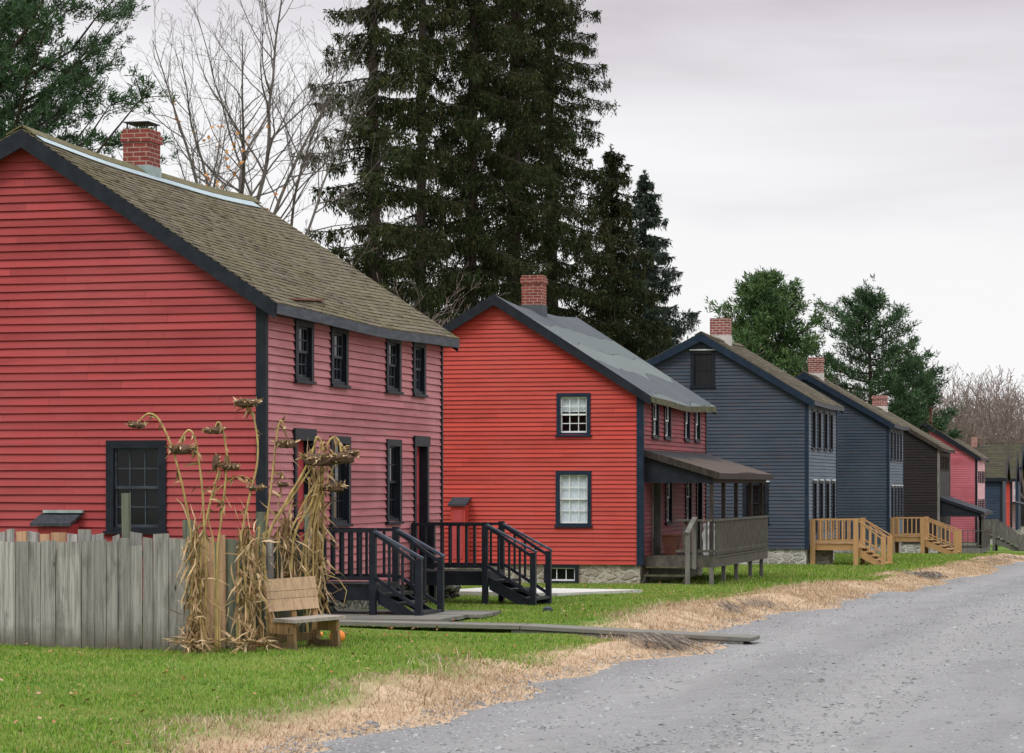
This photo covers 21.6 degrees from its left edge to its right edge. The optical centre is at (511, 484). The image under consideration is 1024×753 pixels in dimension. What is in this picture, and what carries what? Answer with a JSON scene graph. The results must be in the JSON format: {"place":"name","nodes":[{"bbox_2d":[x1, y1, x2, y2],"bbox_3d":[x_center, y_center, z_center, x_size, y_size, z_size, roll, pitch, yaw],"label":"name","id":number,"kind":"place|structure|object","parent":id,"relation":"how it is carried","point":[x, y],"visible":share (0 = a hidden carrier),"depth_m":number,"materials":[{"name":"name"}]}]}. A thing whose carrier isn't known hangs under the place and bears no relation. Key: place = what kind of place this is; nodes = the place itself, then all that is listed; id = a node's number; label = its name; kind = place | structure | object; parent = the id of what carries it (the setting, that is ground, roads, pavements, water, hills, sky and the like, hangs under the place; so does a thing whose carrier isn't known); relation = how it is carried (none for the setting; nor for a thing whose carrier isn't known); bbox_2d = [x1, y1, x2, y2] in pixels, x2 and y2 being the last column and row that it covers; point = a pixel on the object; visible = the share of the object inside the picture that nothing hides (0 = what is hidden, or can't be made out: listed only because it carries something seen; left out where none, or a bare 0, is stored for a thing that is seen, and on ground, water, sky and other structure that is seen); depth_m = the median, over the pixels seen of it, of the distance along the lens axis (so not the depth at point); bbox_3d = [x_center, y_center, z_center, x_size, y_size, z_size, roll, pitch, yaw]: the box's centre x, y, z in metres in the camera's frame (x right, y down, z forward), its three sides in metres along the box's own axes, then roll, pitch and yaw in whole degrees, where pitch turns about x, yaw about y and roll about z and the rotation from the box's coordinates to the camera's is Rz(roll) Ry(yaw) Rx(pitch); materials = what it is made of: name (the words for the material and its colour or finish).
{"place":"outdoors","nodes":[
{"label":"outdoors","id":0,"kind":"place"},
{"bbox_2d":[0,575,893,752],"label":"lawn grass","id":1,"kind":"structure","parent":0,"point":[652,592],"depth_m":27.67,"materials":[{"name":"plant"}]},
{"bbox_2d":[0,543,1023,752],"bbox_3d":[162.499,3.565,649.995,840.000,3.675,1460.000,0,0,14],"label":"ground","id":2,"kind":"structure","parent":0,"point":[589,649],"depth_m":25.66,"materials":[{"name":"plant"}]},
{"bbox_2d":[0,0,179,166],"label":"pine tree","id":3,"kind":"object","parent":2,"relation":"on","point":[20,14],"visible":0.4,"depth_m":62.02,"materials":[{"name":"green plant"}]},
{"bbox_2d":[0,493,315,649],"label":"board fence","id":4,"kind":"object","parent":2,"relation":"on","point":[96,589],"visible":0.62,"depth_m":31.14,"materials":[{"name":"grey wood"}]},
{"bbox_2d":[267,441,346,606],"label":"leaning stalks","id":5,"kind":"object","parent":4,"relation":"attached to","point":[298,487],"visible":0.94,"depth_m":31.59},
{"bbox_2d":[126,413,192,651],"bbox_3d":[-4.001,0.550,30.318,0.765,2.741,0.281,0,0,5],"label":"sunflower","id":6,"kind":"object","parent":2,"relation":"on","point":[139,424],"visible":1,"depth_m":30.34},
{"bbox_2d":[165,429,207,650],"bbox_3d":[-3.700,0.647,30.318,0.463,2.548,0.379,0,0,35],"label":"sunflower","id":7,"kind":"object","parent":2,"relation":"on","point":[179,449],"visible":1,"depth_m":30.33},
{"bbox_2d":[162,499,229,653],"bbox_3d":[-3.620,1.200,30.282,0.883,2.081,0.684,0,0,42],"label":"corn shock","id":8,"kind":"object","parent":2,"relation":"on","point":[196,641],"visible":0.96,"depth_m":30.32,"materials":[{"name":"plant"}]},
{"bbox_2d":[199,454,227,652],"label":"sunflower","id":9,"kind":"object","parent":2,"relation":"on","point":[216,461],"visible":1,"depth_m":30.33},
{"bbox_2d":[201,422,228,652],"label":"sunflower","id":10,"kind":"object","parent":2,"relation":"on","point":[218,428],"visible":1,"depth_m":30.34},
{"bbox_2d":[173,100,283,208],"bbox_3d":[-7.820,-3.349,63.252,3.634,11.473,5.090,0,0,-29],"label":"young tree","id":11,"kind":"object","parent":2,"relation":"on","point":[239,163],"visible":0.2,"depth_m":63.33,"materials":[{"name":"brown plant"}]},
{"bbox_2d":[218,454,240,651],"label":"sunflower","id":12,"kind":"object","parent":2,"relation":"on","point":[229,466],"visible":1,"depth_m":30.33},
{"bbox_2d":[208,475,267,651],"bbox_3d":[-3.105,0.906,30.330,0.680,2.029,0.242,0,0,0],"label":"sunflower","id":13,"kind":"object","parent":2,"relation":"on","point":[255,488],"visible":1,"depth_m":30.35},
{"bbox_2d":[99,0,383,221],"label":"bare tree","id":14,"kind":"object","parent":2,"relation":"on","point":[242,173],"visible":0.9,"depth_m":70.27,"materials":[{"name":"grey plant"}]},
{"bbox_2d":[233,397,262,650],"bbox_3d":[-2.982,0.462,30.350,0.339,2.917,0.388,0,0,-21],"label":"sunflower","id":15,"kind":"object","parent":2,"relation":"on","point":[247,403],"visible":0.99,"depth_m":30.33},
{"bbox_2d":[212,497,289,652],"bbox_3d":[-2.977,1.171,30.291,0.831,2.103,0.948,0,0,-36],"label":"corn shock","id":16,"kind":"object","parent":2,"relation":"on","point":[251,598],"visible":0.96,"depth_m":30.32,"materials":[{"name":"plant"}]},
{"bbox_2d":[0,121,552,615],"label":"wooden house","id":17,"kind":"structure","parent":2,"relation":"on","point":[136,283],"depth_m":37.61,"materials":[{"name":"red"}]},
{"bbox_2d":[103,440,168,533],"bbox_3d":[-5.221,0.039,37.266,0.950,1.306,0.135,0,0,14],"label":"window","id":18,"kind":"structure","parent":17,"relation":"in","point":[137,468],"depth_m":37.29,"materials":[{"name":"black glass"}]},
{"bbox_2d":[291,319,316,384],"bbox_3d":[-3.003,-1.907,38.423,0.135,0.925,0.876,0,0,14],"label":"window","id":19,"kind":"structure","parent":17,"relation":"in","point":[304,330],"depth_m":38.53,"materials":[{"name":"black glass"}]},
{"bbox_2d":[291,428,316,540],"bbox_3d":[-3.047,0.300,38.444,0.200,2.200,0.965,0,0,14],"label":"door","id":20,"kind":"structure","parent":17,"relation":"in","point":[306,435],"depth_m":38.58,"materials":[{"name":"wood"}]},
{"bbox_2d":[329,326,350,388],"bbox_3d":[-2.601,-1.907,40.031,0.135,0.925,0.880,0,0,14],"label":"window","id":21,"kind":"structure","parent":17,"relation":"in","point":[339,342],"depth_m":40.21,"materials":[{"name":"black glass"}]},
{"bbox_2d":[328,436,352,526],"bbox_3d":[-2.590,-0.043,40.075,0.135,1.355,1.025,0,0,14],"label":"window","id":22,"kind":"structure","parent":17,"relation":"in","point":[340,507],"depth_m":40.30,"materials":[{"name":"black glass"}]},
{"bbox_2d":[381,338,403,394],"bbox_3d":[-1.914,-1.907,42.779,0.135,0.925,0.869,0,0,14],"label":"window","id":23,"kind":"structure","parent":17,"relation":"in","point":[393,350],"depth_m":42.96,"materials":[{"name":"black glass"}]},
{"bbox_2d":[383,439,403,524],"bbox_3d":[-1.908,-0.043,42.804,0.135,1.355,0.870,0,0,14],"label":"window","id":24,"kind":"structure","parent":17,"relation":"in","point":[393,452],"depth_m":42.98,"materials":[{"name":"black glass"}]},
{"bbox_2d":[409,342,427,397],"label":"window","id":25,"kind":"structure","parent":17,"relation":"in","point":[419,349],"depth_m":44.39,"materials":[{"name":"black glass"}]},
{"bbox_2d":[411,436,429,563],"bbox_3d":[-1.570,0.300,44.351,0.200,2.200,0.910,0,0,14],"label":"door","id":26,"kind":"structure","parent":17,"relation":"in","point":[421,444],"depth_m":44.65,"materials":[{"name":"wood"}]},
{"bbox_2d":[272,471,290,613],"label":"sunflower","id":27,"kind":"object","parent":2,"relation":"on","point":[281,484],"visible":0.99,"depth_m":31.18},
{"bbox_2d":[264,414,300,631],"bbox_3d":[-2.655,0.539,31.021,0.422,2.764,0.324,0,0,42],"label":"sunflower","id":28,"kind":"object","parent":2,"relation":"on","point":[287,444],"visible":0.92,"depth_m":30.99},
{"bbox_2d":[169,0,399,245],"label":"bare tree","id":29,"kind":"object","parent":2,"relation":"on","point":[338,143],"visible":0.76,"depth_m":74.61,"materials":[{"name":"grey plant"}]},
{"bbox_2d":[262,498,320,590],"bbox_3d":[-2.600,0.796,31.648,0.744,1.372,0.669,0,0,24],"label":"corn shock","id":30,"kind":"object","parent":2,"relation":"on","point":[285,527],"visible":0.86,"depth_m":31.61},
{"bbox_2d":[267,436,336,538],"bbox_3d":[-2.464,0.675,31.628,0.891,2.493,0.503,0,0,14],"label":"sunflower","id":31,"kind":"object","parent":2,"relation":"on","point":[316,459],"visible":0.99,"depth_m":31.57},
{"bbox_2d":[263,576,345,649],"bbox_3d":[-2.423,1.529,31.048,0.770,0.902,0.620,0,0,-44],"label":"garden bench","id":32,"kind":"object","parent":2,"relation":"on","point":[287,628],"visible":0.85,"depth_m":31.10,"materials":[{"name":"wood"}]},
{"bbox_2d":[283,442,347,625],"bbox_3d":[-2.332,0.596,31.856,0.808,2.329,0.734,0,0,14],"label":"corn shock","id":33,"kind":"object","parent":2,"relation":"on","point":[319,543],"visible":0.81,"depth_m":31.83,"materials":[{"name":"plant"}]},
{"bbox_2d":[290,436,359,577],"bbox_3d":[-2.187,0.674,31.640,0.816,2.492,0.481,0,0,14],"label":"sunflower","id":34,"kind":"object","parent":2,"relation":"on","point":[341,457],"visible":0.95,"depth_m":31.57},
{"bbox_2d":[304,466,347,642],"bbox_3d":[-2.183,0.854,31.579,0.509,2.134,0.357,0,0,-14],"label":"sunflower","id":35,"kind":"object","parent":2,"relation":"on","point":[335,487],"visible":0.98,"depth_m":31.58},
{"bbox_2d":[312,445,359,575],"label":"sunflower","id":36,"kind":"object","parent":2,"relation":"on","point":[352,452],"visible":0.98,"depth_m":31.58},
{"bbox_2d":[292,0,463,324],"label":"spruce tree","id":37,"kind":"object","parent":2,"relation":"on","point":[378,233],"visible":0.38,"depth_m":87.34,"materials":[{"name":"green plant"}]},
{"bbox_2d":[305,219,509,321],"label":"bare bush","id":38,"kind":"object","parent":2,"relation":"on","point":[424,295],"visible":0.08,"depth_m":71.13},
{"bbox_2d":[351,238,463,325],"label":"bare bush","id":39,"kind":"object","parent":2,"relation":"on","point":[444,321],"visible":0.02,"depth_m":79.26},
{"bbox_2d":[318,609,500,621],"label":"wooden platform","id":40,"kind":"structure","parent":2,"relation":"on","point":[387,614],"depth_m":37.68,"materials":[{"name":"grey wood"}]},
{"bbox_2d":[0,581,855,749],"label":"fallen leaves","id":41,"kind":"object","parent":2,"relation":"on","point":[54,721],"visible":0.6,"depth_m":28.47,"materials":[{"name":"brown plant"}]},
{"bbox_2d":[360,0,502,324],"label":"spruce tree","id":42,"kind":"object","parent":2,"relation":"on","point":[431,59],"visible":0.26,"depth_m":93.26,"materials":[{"name":"green plant"}]},
{"bbox_2d":[394,0,555,325],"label":"spruce tree","id":43,"kind":"object","parent":2,"relation":"on","point":[477,74],"visible":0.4,"depth_m":94.82,"materials":[{"name":"green plant"}]},
{"bbox_2d":[434,0,617,318],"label":"spruce tree","id":44,"kind":"object","parent":2,"relation":"on","point":[538,97],"visible":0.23,"depth_m":98.44,"materials":[{"name":"green plant"}]},
{"bbox_2d":[339,619,759,644],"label":"boardwalk","id":45,"kind":"structure","parent":2,"relation":"on","point":[701,637],"depth_m":34.25,"materials":[{"name":"grey wood"}]},
{"bbox_2d":[458,588,641,596],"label":"concrete slab","id":46,"kind":"structure","parent":2,"relation":"on","point":[558,592],"depth_m":49.67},
{"bbox_2d":[477,0,639,342],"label":"spruce tree","id":47,"kind":"object","parent":2,"relation":"on","point":[593,280],"visible":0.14,"depth_m":103.39,"materials":[{"name":"green plant"}]},
{"bbox_2d":[442,275,772,584],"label":"wooden house","id":48,"kind":"structure","parent":2,"relation":"on","point":[577,445],"depth_m":63.31,"materials":[{"name":"red"}]},
{"bbox_2d":[544,564,578,582],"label":"window","id":49,"kind":"structure","parent":48,"relation":"in","point":[560,573],"depth_m":63.09,"materials":[{"name":"black glass"}]},
{"bbox_2d":[555,393,591,436],"bbox_3d":[1.457,-1.636,63.030,0.877,1.027,0.172,0,0,14],"label":"window","id":50,"kind":"structure","parent":48,"relation":"in","point":[565,402],"depth_m":63.05,"materials":[{"name":"white glass"}]},
{"bbox_2d":[554,471,592,526],"bbox_3d":[1.457,0.347,63.030,0.915,1.324,0.172,0,0,14],"label":"window","id":51,"kind":"structure","parent":48,"relation":"in","point":[573,488],"depth_m":63.07,"materials":[{"name":"white glass"}]},
{"bbox_2d":[651,404,660,438],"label":"window","id":52,"kind":"structure","parent":48,"relation":"in","point":[655,421],"depth_m":64.38,"materials":[{"name":"black glass"}]},
{"bbox_2d":[651,483,660,554],"bbox_3d":[3.394,0.718,64.206,0.200,2.002,1.100,0,0,14],"label":"door","id":53,"kind":"structure","parent":48,"relation":"in","point":[656,487],"depth_m":64.60,"materials":[{"name":"brown wood"}]},
{"bbox_2d":[663,406,672,439],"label":"window","id":54,"kind":"structure","parent":48,"relation":"in","point":[667,423],"depth_m":65.92,"materials":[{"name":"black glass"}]},
{"bbox_2d":[665,483,673,524],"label":"window","id":55,"kind":"structure","parent":48,"relation":"in","point":[669,500],"depth_m":66.05,"materials":[{"name":"black glass"}]},
{"bbox_2d":[660,534,682,554],"bbox_3d":[3.803,1.435,63.824,0.440,0.490,0.540,0,0,14],"label":"flower pot","id":56,"kind":"object","parent":48,"relation":"on","point":[671,543],"visible":1,"depth_m":63.64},
{"bbox_2d":[683,411,691,441],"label":"window","id":57,"kind":"structure","parent":48,"relation":"in","point":[686,430],"depth_m":68.45,"materials":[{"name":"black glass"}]},
{"bbox_2d":[684,483,691,523],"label":"window","id":58,"kind":"structure","parent":48,"relation":"in","point":[688,499],"depth_m":68.71,"materials":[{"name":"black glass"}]},
{"bbox_2d":[693,412,701,442],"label":"window","id":59,"kind":"structure","parent":48,"relation":"in","point":[696,435],"depth_m":69.90,"materials":[{"name":"black glass"}]},
{"bbox_2d":[695,483,702,548],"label":"door","id":60,"kind":"structure","parent":48,"relation":"in","point":[699,498],"depth_m":70.24,"materials":[{"name":"brown wood"}]},
{"bbox_2d":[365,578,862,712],"bbox_3d":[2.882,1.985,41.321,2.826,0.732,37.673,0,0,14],"label":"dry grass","id":61,"kind":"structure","parent":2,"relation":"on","point":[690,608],"depth_m":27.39,"materials":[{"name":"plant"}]},
{"bbox_2d":[560,143,673,360],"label":"spruce tree","id":62,"kind":"object","parent":2,"relation":"on","point":[625,257],"visible":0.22,"depth_m":105.65,"materials":[{"name":"green plant"}]},
{"bbox_2d":[591,169,701,356],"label":"blue spruce tree","id":63,"kind":"object","parent":2,"relation":"on","point":[646,206],"visible":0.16,"depth_m":113.52,"materials":[{"name":"green plant"}]},
{"bbox_2d":[646,318,891,565],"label":"wooden house","id":64,"kind":"structure","parent":2,"relation":"on","point":[779,424],"depth_m":90.83,"materials":[{"name":"blue"}]},
{"bbox_2d":[690,349,715,387],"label":"window","id":65,"kind":"structure","parent":64,"relation":"in","point":[702,360],"depth_m":91.19,"materials":[{"name":"black glass"}]},
{"bbox_2d":[743,481,769,523],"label":"window","id":66,"kind":"structure","parent":64,"relation":"in","point":[755,486],"depth_m":90.76,"materials":[{"name":"black glass"}]},
{"bbox_2d":[811,408,816,449],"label":"window","id":67,"kind":"structure","parent":64,"relation":"in","point":[813,413],"depth_m":91.93,"materials":[{"name":"black glass"}]},
{"bbox_2d":[812,479,817,532],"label":"window","id":68,"kind":"structure","parent":64,"relation":"in","point":[814,482],"depth_m":92.22,"materials":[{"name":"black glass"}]},
{"bbox_2d":[816,410,821,450],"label":"window","id":69,"kind":"structure","parent":64,"relation":"in","point":[819,411],"depth_m":93.15,"materials":[{"name":"black glass"}]},
{"bbox_2d":[818,479,823,531],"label":"window","id":70,"kind":"structure","parent":64,"relation":"in","point":[820,506],"depth_m":93.85,"materials":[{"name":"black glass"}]},
{"bbox_2d":[823,411,828,450],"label":"window","id":71,"kind":"structure","parent":64,"relation":"in","point":[825,416],"depth_m":95.00,"materials":[{"name":"black glass"}]},
{"bbox_2d":[824,479,829,530],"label":"window","id":72,"kind":"structure","parent":64,"relation":"in","point":[826,489],"depth_m":95.49,"materials":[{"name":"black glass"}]},
{"bbox_2d":[829,412,833,451],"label":"window","id":73,"kind":"structure","parent":64,"relation":"in","point":[830,414],"depth_m":96.22,"materials":[{"name":"black glass"}]},
{"bbox_2d":[830,479,835,530],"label":"window","id":74,"kind":"structure","parent":64,"relation":"in","point":[832,502],"depth_m":97.09,"materials":[{"name":"black glass"}]},
{"bbox_2d":[704,266,833,380],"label":"pine tree","id":75,"kind":"object","parent":2,"relation":"on","point":[766,303],"visible":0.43,"depth_m":149.94,"materials":[{"name":"green plant"}]},
{"bbox_2d":[616,554,1022,652],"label":"matted grass","id":76,"kind":"structure","parent":2,"relation":"on","point":[663,640],"depth_m":32.41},
{"bbox_2d":[804,272,951,434],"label":"pine tree","id":77,"kind":"object","parent":2,"relation":"on","point":[866,308],"visible":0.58,"depth_m":156.65,"materials":[{"name":"green plant"}]},
{"bbox_2d":[795,357,961,553],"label":"wooden house","id":78,"kind":"structure","parent":2,"relation":"on","point":[870,463],"depth_m":115.64,"materials":[{"name":"blue"}]},
{"bbox_2d":[890,430,893,460],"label":"window","id":79,"kind":"structure","parent":78,"relation":"in","point":[891,432],"depth_m":116.51,"materials":[{"name":"black glass"}]},
{"bbox_2d":[890,485,893,516],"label":"window","id":80,"kind":"structure","parent":78,"relation":"in","point":[892,486],"depth_m":116.86,"materials":[{"name":"black glass"}]},
{"bbox_2d":[893,430,896,460],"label":"window","id":81,"kind":"structure","parent":78,"relation":"in","point":[894,431],"depth_m":117.26,"materials":[{"name":"black glass"}]},
{"bbox_2d":[894,485,896,516],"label":"window","id":82,"kind":"structure","parent":78,"relation":"in","point":[895,486],"depth_m":118.12,"materials":[{"name":"black glass"}]},
{"bbox_2d":[897,485,899,516],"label":"window","id":83,"kind":"structure","parent":78,"relation":"in","point":[898,486],"depth_m":119.39,"materials":[{"name":"black glass"}]},
{"bbox_2d":[900,485,902,516],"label":"window","id":84,"kind":"structure","parent":78,"relation":"in","point":[901,486],"depth_m":120.60,"materials":[{"name":"black glass"}]},
{"bbox_2d":[881,343,965,439],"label":"pine tree","id":85,"kind":"object","parent":2,"relation":"on","point":[941,424],"visible":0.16,"depth_m":168.01,"materials":[{"name":"green plant"}]},
{"bbox_2d":[870,395,992,553],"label":"wooden house","id":86,"kind":"structure","parent":2,"relation":"on","point":[926,475],"depth_m":139.55,"materials":[{"name":"black"}]},
{"bbox_2d":[904,374,1002,444],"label":"bare tree","id":87,"kind":"object","parent":2,"relation":"on","point":[969,423],"visible":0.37,"depth_m":243.27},
{"bbox_2d":[932,370,994,429],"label":"bare tree","id":88,"kind":"object","parent":2,"relation":"on","point":[969,393],"visible":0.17,"depth_m":294.07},
{"bbox_2d":[915,407,1023,550],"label":"wooden house","id":89,"kind":"structure","parent":2,"relation":"on","point":[967,473],"depth_m":165.20,"materials":[{"name":"red"}]},
{"bbox_2d":[949,381,989,437],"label":"bare tree","id":90,"kind":"object","parent":2,"relation":"on","point":[964,402],"visible":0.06,"depth_m":280.54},
{"bbox_2d":[933,362,1023,443],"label":"bare tree","id":91,"kind":"object","parent":2,"relation":"on","point":[969,399],"visible":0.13,"depth_m":257.64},
{"bbox_2d":[933,369,1023,444],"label":"bare tree","id":92,"kind":"object","parent":2,"relation":"on","point":[987,411],"visible":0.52,"depth_m":252.68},
{"bbox_2d":[940,391,1023,442],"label":"bare tree","id":93,"kind":"object","parent":2,"relation":"on","point":[980,410],"visible":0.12,"depth_m":287.31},
{"bbox_2d":[946,372,1020,442],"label":"bare tree","id":94,"kind":"object","parent":2,"relation":"on","point":[979,400],"visible":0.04,"depth_m":278.12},
{"bbox_2d":[958,381,1019,442],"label":"bare tree","id":95,"kind":"object","parent":2,"relation":"on","point":[987,413],"visible":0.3,"depth_m":264.36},
{"bbox_2d":[963,369,1016,442],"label":"bare tree","id":96,"kind":"object","parent":2,"relation":"on","point":[984,407],"visible":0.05,"depth_m":293.88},
{"bbox_2d":[961,365,1023,498],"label":"bare tree","id":97,"kind":"object","parent":2,"relation":"on","point":[1014,437],"visible":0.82,"depth_m":245.46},
{"bbox_2d":[967,375,1023,442],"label":"bare tree","id":98,"kind":"object","parent":2,"relation":"on","point":[1021,413],"visible":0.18,"depth_m":257.99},
{"bbox_2d":[969,437,1023,533],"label":"wooden house","id":99,"kind":"structure","parent":2,"relation":"on","point":[981,449],"depth_m":224.30,"materials":[{"name":"brown wood"}]},
{"bbox_2d":[983,454,1010,543],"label":"wooden house","id":100,"kind":"structure","parent":2,"relation":"on","point":[997,472],"depth_m":183.56,"materials":[{"name":"blue wood"}]},
{"bbox_2d":[970,375,1023,438],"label":"bare tree","id":101,"kind":"object","parent":2,"relation":"on","point":[1000,398],"visible":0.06,"depth_m":327.77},
{"bbox_2d":[977,438,1023,534],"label":"wooden house","id":102,"kind":"structure","parent":2,"relation":"on","point":[1022,518],"depth_m":245.98,"materials":[{"name":"brown wood"}]},
{"bbox_2d":[979,388,1023,437],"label":"bare tree","id":103,"kind":"object","parent":2,"relation":"on","point":[1006,405],"visible":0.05,"depth_m":313.01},
{"bbox_2d":[982,452,1023,541],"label":"wooden house","id":104,"kind":"structure","parent":2,"relation":"on","point":[1011,502],"depth_m":200.37,"materials":[{"name":"brown wood"}]},
{"bbox_2d":[982,373,1023,442],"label":"bare tree","id":105,"kind":"object","parent":2,"relation":"on","point":[1007,400],"visible":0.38,"depth_m":266.59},
{"bbox_2d":[0,0,1023,439],"label":"sky","id":106,"kind":"structure","parent":0,"point":[830,145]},
{"bbox_2d":[322,562,1023,752],"bbox_3d":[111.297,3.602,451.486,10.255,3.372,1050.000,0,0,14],"label":"road","id":107,"kind":"structure","parent":0,"point":[1002,730],"depth_m":25.11,"materials":[{"name":"asphalt"}]},
{"bbox_2d":[251,578,1023,752],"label":"gravel stones","id":108,"kind":"object","parent":107,"relation":"on","point":[376,724],"visible":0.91,"depth_m":24.32,"materials":[{"name":"gravel"}]},
{"bbox_2d":[702,522,714,554],"bbox_3d":[4.693,1.280,63.698,0.332,0.800,0.368,0,0,14],"label":"laundry sack","id":109,"kind":"object","parent":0,"point":[704,537],"visible":0.41,"depth_m":63.62,"materials":[{"name":"white fabric"}]},
{"bbox_2d":[649,552,1023,584],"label":"lawn grass","id":110,"kind":"structure","parent":0,"point":[843,567],"depth_m":79.79,"materials":[{"name":"plant"}]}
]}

